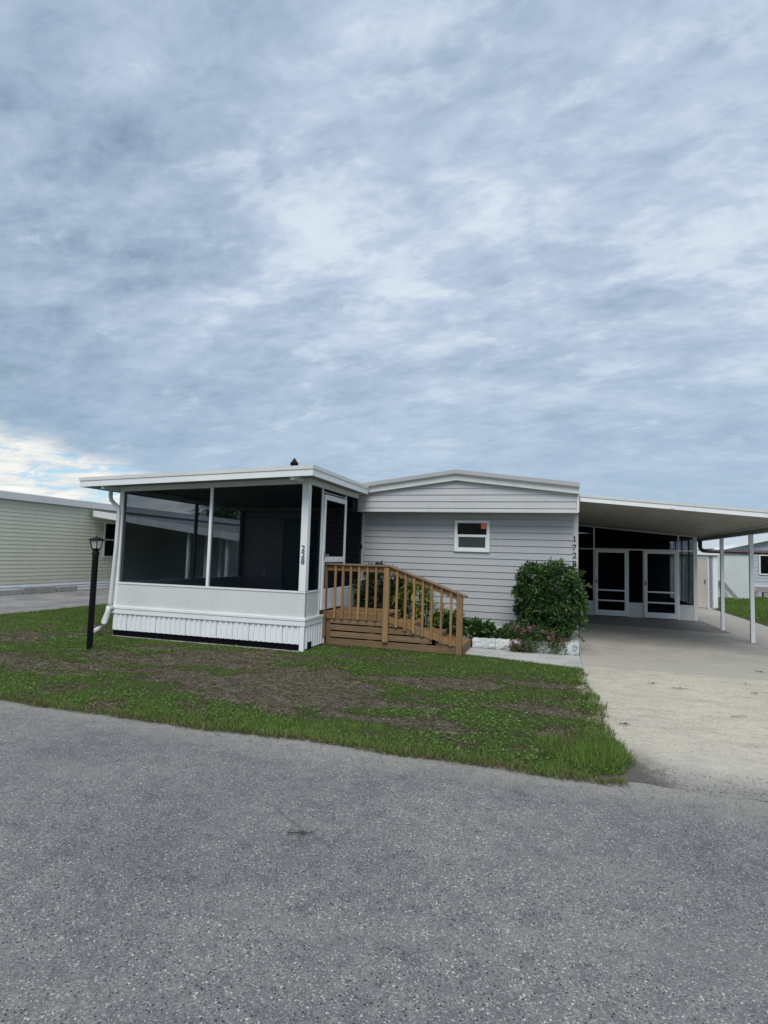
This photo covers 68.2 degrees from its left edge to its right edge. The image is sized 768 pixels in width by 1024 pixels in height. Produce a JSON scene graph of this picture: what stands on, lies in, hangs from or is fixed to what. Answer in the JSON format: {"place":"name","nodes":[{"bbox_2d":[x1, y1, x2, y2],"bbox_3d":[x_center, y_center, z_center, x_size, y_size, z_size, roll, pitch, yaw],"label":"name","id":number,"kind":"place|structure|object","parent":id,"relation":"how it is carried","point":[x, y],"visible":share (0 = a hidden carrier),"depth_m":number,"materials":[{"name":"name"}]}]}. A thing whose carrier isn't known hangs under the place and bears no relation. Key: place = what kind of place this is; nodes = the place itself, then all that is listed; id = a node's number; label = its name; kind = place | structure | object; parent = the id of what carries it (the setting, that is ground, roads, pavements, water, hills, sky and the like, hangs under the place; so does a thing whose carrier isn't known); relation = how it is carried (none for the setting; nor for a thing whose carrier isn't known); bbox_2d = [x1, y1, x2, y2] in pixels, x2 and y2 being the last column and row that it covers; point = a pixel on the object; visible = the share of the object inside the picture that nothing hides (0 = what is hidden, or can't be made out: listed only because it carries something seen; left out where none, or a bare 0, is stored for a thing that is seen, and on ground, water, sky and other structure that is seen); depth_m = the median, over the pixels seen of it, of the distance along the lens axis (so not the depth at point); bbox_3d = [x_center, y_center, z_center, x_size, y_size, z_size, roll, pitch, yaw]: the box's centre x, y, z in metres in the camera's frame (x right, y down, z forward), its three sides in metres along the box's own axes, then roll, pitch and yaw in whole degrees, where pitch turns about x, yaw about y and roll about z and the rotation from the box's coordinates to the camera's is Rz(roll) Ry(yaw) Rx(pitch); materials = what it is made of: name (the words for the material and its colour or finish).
{"place":"outdoors","nodes":[
{"label":"outdoors","id":0,"kind":"place"},
{"bbox_2d":[0,588,113,613],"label":"neighbour pavement","id":1,"kind":"structure","parent":0,"point":[31,602],"depth_m":16.28,"materials":[{"name":"concrete"}]},
{"bbox_2d":[0,589,21,595],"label":"concrete block","id":2,"kind":"structure","parent":1,"relation":"on","point":[11,592],"depth_m":17.60,"materials":[{"name":"grey concrete"}]},
{"bbox_2d":[19,586,55,593],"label":"concrete block","id":3,"kind":"structure","parent":1,"relation":"on","point":[38,589],"depth_m":18.52,"materials":[{"name":"grey concrete"}]},
{"bbox_2d":[55,586,76,591],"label":"concrete block","id":4,"kind":"structure","parent":1,"relation":"on","point":[65,588],"depth_m":19.54,"materials":[{"name":"grey concrete"}]},
{"bbox_2d":[93,510,239,578],"bbox_3d":[-6.446,1.816,24.885,6.240,2.910,10.000,0,-5,17],"label":"neighbour carport","id":5,"kind":"object","parent":1,"relation":"on","point":[228,533],"visible":0.52,"depth_m":20.41,"materials":[{"name":"white metal"}]},
{"bbox_2d":[3,605,170,627],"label":"side lawn","id":6,"kind":"structure","parent":0,"point":[71,613],"depth_m":13.02,"materials":[{"name":"plant"}]},
{"bbox_2d":[0,603,638,785],"bbox_3d":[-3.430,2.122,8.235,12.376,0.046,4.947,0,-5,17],"label":"front lawn","id":7,"kind":"structure","parent":0,"point":[145,684],"depth_m":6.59,"materials":[{"name":"plant"}]},
{"bbox_2d":[86,536,104,649],"bbox_3d":[-4.529,1.260,8.825,0.251,1.810,0.258,0,-5,17],"label":"lamp post","id":8,"kind":"object","parent":7,"relation":"on","point":[95,554],"visible":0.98,"depth_m":8.79,"materials":[{"name":"black metal"}]},
{"bbox_2d":[0,617,600,770],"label":"dead thatch","id":9,"kind":"object","parent":7,"relation":"on","point":[241,673],"visible":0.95,"depth_m":7.02,"materials":[{"name":"brown plant"}]},
{"bbox_2d":[320,563,471,655],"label":"entry deck","id":10,"kind":"structure","parent":7,"relation":"on","point":[386,627],"depth_m":9.55,"materials":[{"name":"brown stained wood"}]},
{"bbox_2d":[352,559,410,618],"bbox_3d":[-0.048,1.681,11.130,1.243,1.502,0.882,0,-5,17],"label":"dark shrub","id":11,"kind":"object","parent":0,"point":[372,591],"visible":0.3,"depth_m":11.01,"materials":[{"name":"green plant"}]},
{"bbox_2d":[0,699,767,1023],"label":"road","id":12,"kind":"structure","parent":0,"point":[398,950],"depth_m":2.75,"materials":[{"name":"grey asphalt"}]},
{"bbox_2d":[287,830,312,832],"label":"twig","id":13,"kind":"object","parent":12,"relation":"on","point":[302,831],"visible":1,"depth_m":3.24,"materials":[{"name":"brown plant"}]},
{"bbox_2d":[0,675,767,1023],"bbox_3d":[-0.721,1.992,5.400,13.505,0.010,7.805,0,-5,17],"label":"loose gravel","id":14,"kind":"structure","parent":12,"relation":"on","point":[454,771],"depth_m":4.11,"materials":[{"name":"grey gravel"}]},
{"bbox_2d":[0,0,767,548],"label":"sky","id":15,"kind":"structure","parent":0,"point":[361,241],"materials":[{"name":"blue"}]},
{"bbox_2d":[391,576,452,628],"bbox_3d":[0.709,1.794,10.736,1.309,1.259,0.780,0,-5,17],"label":"dracaena","id":16,"kind":"object","parent":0,"point":[436,614],"visible":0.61,"depth_m":10.65,"materials":[{"name":"green plant"}]},
{"bbox_2d":[433,609,467,636],"bbox_3d":[1.224,2.102,10.481,0.676,0.627,0.634,0,-5,17],"label":"plant","id":17,"kind":"object","parent":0,"point":[445,620],"visible":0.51,"depth_m":10.35,"materials":[{"name":"green plant"}]},
{"bbox_2d":[462,648,582,669],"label":"walkway","id":18,"kind":"structure","parent":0,"point":[571,661],"depth_m":9.14,"materials":[{"name":"concrete"}]},
{"bbox_2d":[576,665,767,720],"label":"driveway","id":19,"kind":"structure","parent":0,"point":[628,689],"depth_m":7.09,"materials":[{"name":"concrete"}]},
{"bbox_2d":[578,623,767,679],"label":"carport floor","id":20,"kind":"structure","parent":0,"point":[674,651],"depth_m":10.29,"materials":[{"name":"grey concrete"}]},
{"bbox_2d":[582,615,731,633],"bbox_3d":[6.899,2.959,15.271,3.545,0.001,3.192,0,-5,17],"label":"stained floor strip","id":21,"kind":"object","parent":20,"relation":"on","point":[700,625],"visible":0.82,"depth_m":15.00,"materials":[{"name":"concrete"}]},
{"bbox_2d":[578,525,697,620],"bbox_3d":[7.927,1.835,18.471,3.600,2.771,4.275,0,-5,17],"label":"screen room","id":22,"kind":"object","parent":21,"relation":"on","point":[627,574],"visible":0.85,"depth_m":19.67,"materials":[{"name":"white paint"}]},
{"bbox_2d":[595,550,627,616],"bbox_3d":[6.661,2.069,16.620,0.898,1.914,0.048,0,-5,17],"label":"screen door","id":23,"kind":"structure","parent":22,"relation":"in","point":[622,604],"depth_m":16.56,"materials":[{"name":"white paint"}]},
{"bbox_2d":[644,551,677,618],"bbox_3d":[7.929,2.078,16.233,0.882,1.914,0.048,0,-5,17],"label":"screen door","id":24,"kind":"structure","parent":22,"relation":"in","point":[647,614],"depth_m":16.22,"materials":[{"name":"white paint"}]},
{"bbox_2d":[578,494,767,642],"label":"carport","id":25,"kind":"object","parent":20,"relation":"on","point":[701,522],"visible":0.96,"depth_m":11.80,"materials":[{"name":"white paint"}]},
{"bbox_2d":[585,705,767,801],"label":"driveway apron","id":26,"kind":"object","parent":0,"point":[727,746],"visible":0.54,"depth_m":4.91,"materials":[{"name":"concrete"}]},
{"bbox_2d":[698,608,767,648],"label":"side walk","id":27,"kind":"structure","parent":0,"point":[737,626],"depth_m":15.25,"materials":[{"name":"grey concrete"}]},
{"bbox_2d":[670,549,719,608],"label":"utility shed","id":28,"kind":"structure","parent":27,"relation":"on","point":[707,571],"depth_m":20.74,"materials":[{"name":"white paint"}]},
{"bbox_2d":[685,557,707,607],"bbox_3d":[11.445,2.579,20.795,0.740,1.810,0.071,0,-5,17],"label":"door","id":29,"kind":"structure","parent":28,"relation":"in","point":[701,562],"depth_m":20.76,"materials":[{"name":"white paint"}]},
{"bbox_2d":[715,596,767,625],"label":"back lawn","id":30,"kind":"structure","parent":0,"point":[757,621],"depth_m":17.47,"materials":[{"name":"plant"}]},
{"bbox_2d":[719,580,738,598],"bbox_3d":[16.312,3.666,26.829,0.170,0.900,0.968,4,-5,-27],"label":"leaning board","id":31,"kind":"object","parent":30,"relation":"on","point":[730,591],"visible":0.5,"depth_m":26.74,"materials":[{"name":"grey wood"}]},
{"bbox_2d":[717,554,748,598],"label":"white outbuilding","id":32,"kind":"structure","parent":30,"relation":"on","point":[736,573],"depth_m":27.13,"materials":[{"name":"metal"}]},
{"bbox_2d":[762,592,767,597],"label":"concrete block","id":33,"kind":"structure","parent":30,"relation":"on","point":[764,594],"depth_m":28.20,"materials":[{"name":"grey concrete"}]},
{"bbox_3d":[18.641,4.159,28.442,0.140,0.298,0.300,0,-5,17],"label":"concrete block","id":34,"kind":"object","parent":30,"relation":"on","visible":0},
{"bbox_2d":[754,586,767,592],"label":"concrete block","id":35,"kind":"structure","parent":34,"relation":"on","point":[760,589],"depth_m":28.26,"materials":[{"name":"grey concrete"}]},
{"label":"ground","id":36,"kind":"structure","parent":0,"visible":0},
{"bbox_2d":[0,490,239,589],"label":"neighbour home","id":37,"kind":"object","parent":36,"relation":"on","point":[44,541],"visible":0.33,"depth_m":20.81,"materials":[{"name":"beige plastic"}]},
{"bbox_2d":[102,522,126,557],"bbox_3d":[-10.620,1.110,22.362,0.038,1.370,1.150,0,-5,17],"label":"window","id":38,"kind":"structure","parent":37,"relation":"in","point":[109,527],"depth_m":22.10,"materials":[{"name":"white metal"}]},
{"bbox_2d":[187,507,229,518],"bbox_3d":[-11.605,1.727,38.859,3.397,4.952,3.206,0,-5,17],"label":"tree","id":39,"kind":"object","parent":36,"relation":"on","point":[201,512],"visible":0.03,"depth_m":38.39,"materials":[{"name":"green plant"}]},
{"bbox_2d":[201,506,239,519],"bbox_3d":[-9.561,1.081,35.303,4.038,5.822,3.418,3,-5,-17],"label":"tree","id":40,"kind":"object","parent":36,"relation":"on","point":[220,513],"visible":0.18,"depth_m":35.16,"materials":[{"name":"green plant"}]},
{"bbox_2d":[79,458,368,651],"bbox_3d":[-2.269,0.696,12.688,4.524,3.650,7.012,0,-5,17],"label":"screened porch","id":41,"kind":"object","parent":36,"relation":"on","point":[299,526],"visible":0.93,"depth_m":10.01,"materials":[{"name":"white paint"}]},
{"bbox_2d":[281,519,316,593],"bbox_3d":[-2.064,1.071,13.845,0.896,1.809,0.025,0,-5,17],"label":"inner door","id":42,"kind":"structure","parent":41,"relation":"in","point":[292,527],"depth_m":13.87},
{"bbox_2d":[320,494,346,609],"bbox_3d":[-0.874,0.724,10.248,0.085,1.990,1.060,0,-5,17],"label":"screen door","id":43,"kind":"structure","parent":41,"relation":"in","point":[330,592],"depth_m":10.12,"materials":[{"name":"white paint"}]},
{"bbox_2d":[335,469,579,639],"bbox_3d":[3.190,1.363,17.267,4.735,3.275,13.600,0,-5,17],"label":"mobile home","id":44,"kind":"object","parent":36,"relation":"on","point":[478,538],"visible":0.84,"depth_m":11.05,"materials":[{"name":"grey plastic"}]},
{"bbox_2d":[454,520,489,551],"bbox_3d":[1.730,0.474,11.155,0.691,0.618,0.043,0,-5,17],"label":"window","id":45,"kind":"structure","parent":44,"relation":"in","point":[465,530],"depth_m":11.15,"materials":[{"name":"white paint"}]},
{"bbox_2d":[472,635,578,655],"bbox_3d":[2.542,2.325,10.146,1.766,0.244,1.140,0,-5,17],"label":"planter bed","id":46,"kind":"object","parent":36,"relation":"on","point":[572,647],"visible":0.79,"depth_m":9.71,"materials":[{"name":"white paint"}]},
{"bbox_2d":[463,615,497,638],"bbox_3d":[1.688,2.163,10.349,0.739,0.510,0.641,0,-5,17],"label":"plant","id":47,"kind":"object","parent":46,"relation":"on","point":[475,627],"visible":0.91,"depth_m":10.24,"materials":[{"name":"green plant"}]},
{"bbox_2d":[484,626,511,638],"bbox_3d":[2.055,2.224,10.275,0.612,0.409,0.626,4,-5,-28],"label":"plant","id":48,"kind":"object","parent":46,"relation":"on","point":[497,635],"visible":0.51,"depth_m":10.20,"materials":[{"name":"green plant"}]},
{"bbox_2d":[500,620,527,638],"bbox_3d":[2.349,2.179,10.158,0.558,0.492,0.554,0,-5,17],"label":"plant","id":49,"kind":"object","parent":46,"relation":"on","point":[506,625],"visible":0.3,"depth_m":10.19,"materials":[{"name":"green plant"}]},
{"bbox_2d":[503,638,543,652],"bbox_3d":[2.350,2.263,9.573,0.692,0.269,0.344,0,-5,17],"label":"flower clump","id":50,"kind":"object","parent":46,"relation":"in","point":[519,647],"visible":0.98,"depth_m":9.55,"materials":[{"name":"pink plant"}]},
{"bbox_2d":[500,620,573,654],"bbox_3d":[2.575,2.118,9.611,1.314,0.564,0.578,0,-5,23],"label":"flowering plant","id":51,"kind":"object","parent":46,"relation":"in","point":[523,633],"visible":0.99,"depth_m":9.54,"materials":[{"name":"green plant"}]},
{"bbox_2d":[511,556,592,641],"bbox_3d":[2.973,1.610,10.120,1.429,1.655,1.122,0,-5,17],"label":"round shrub","id":52,"kind":"object","parent":46,"relation":"on","point":[540,588],"visible":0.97,"depth_m":9.87,"materials":[{"name":"green plant"}]},
{"bbox_2d":[671,534,767,596],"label":"grey house","id":53,"kind":"structure","parent":36,"relation":"on","point":[760,542],"depth_m":29.51,"materials":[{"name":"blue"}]},
{"bbox_2d":[759,555,767,574],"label":"window","id":54,"kind":"structure","parent":53,"relation":"in","point":[763,559],"depth_m":29.38,"materials":[{"name":"white paint"}]}
]}

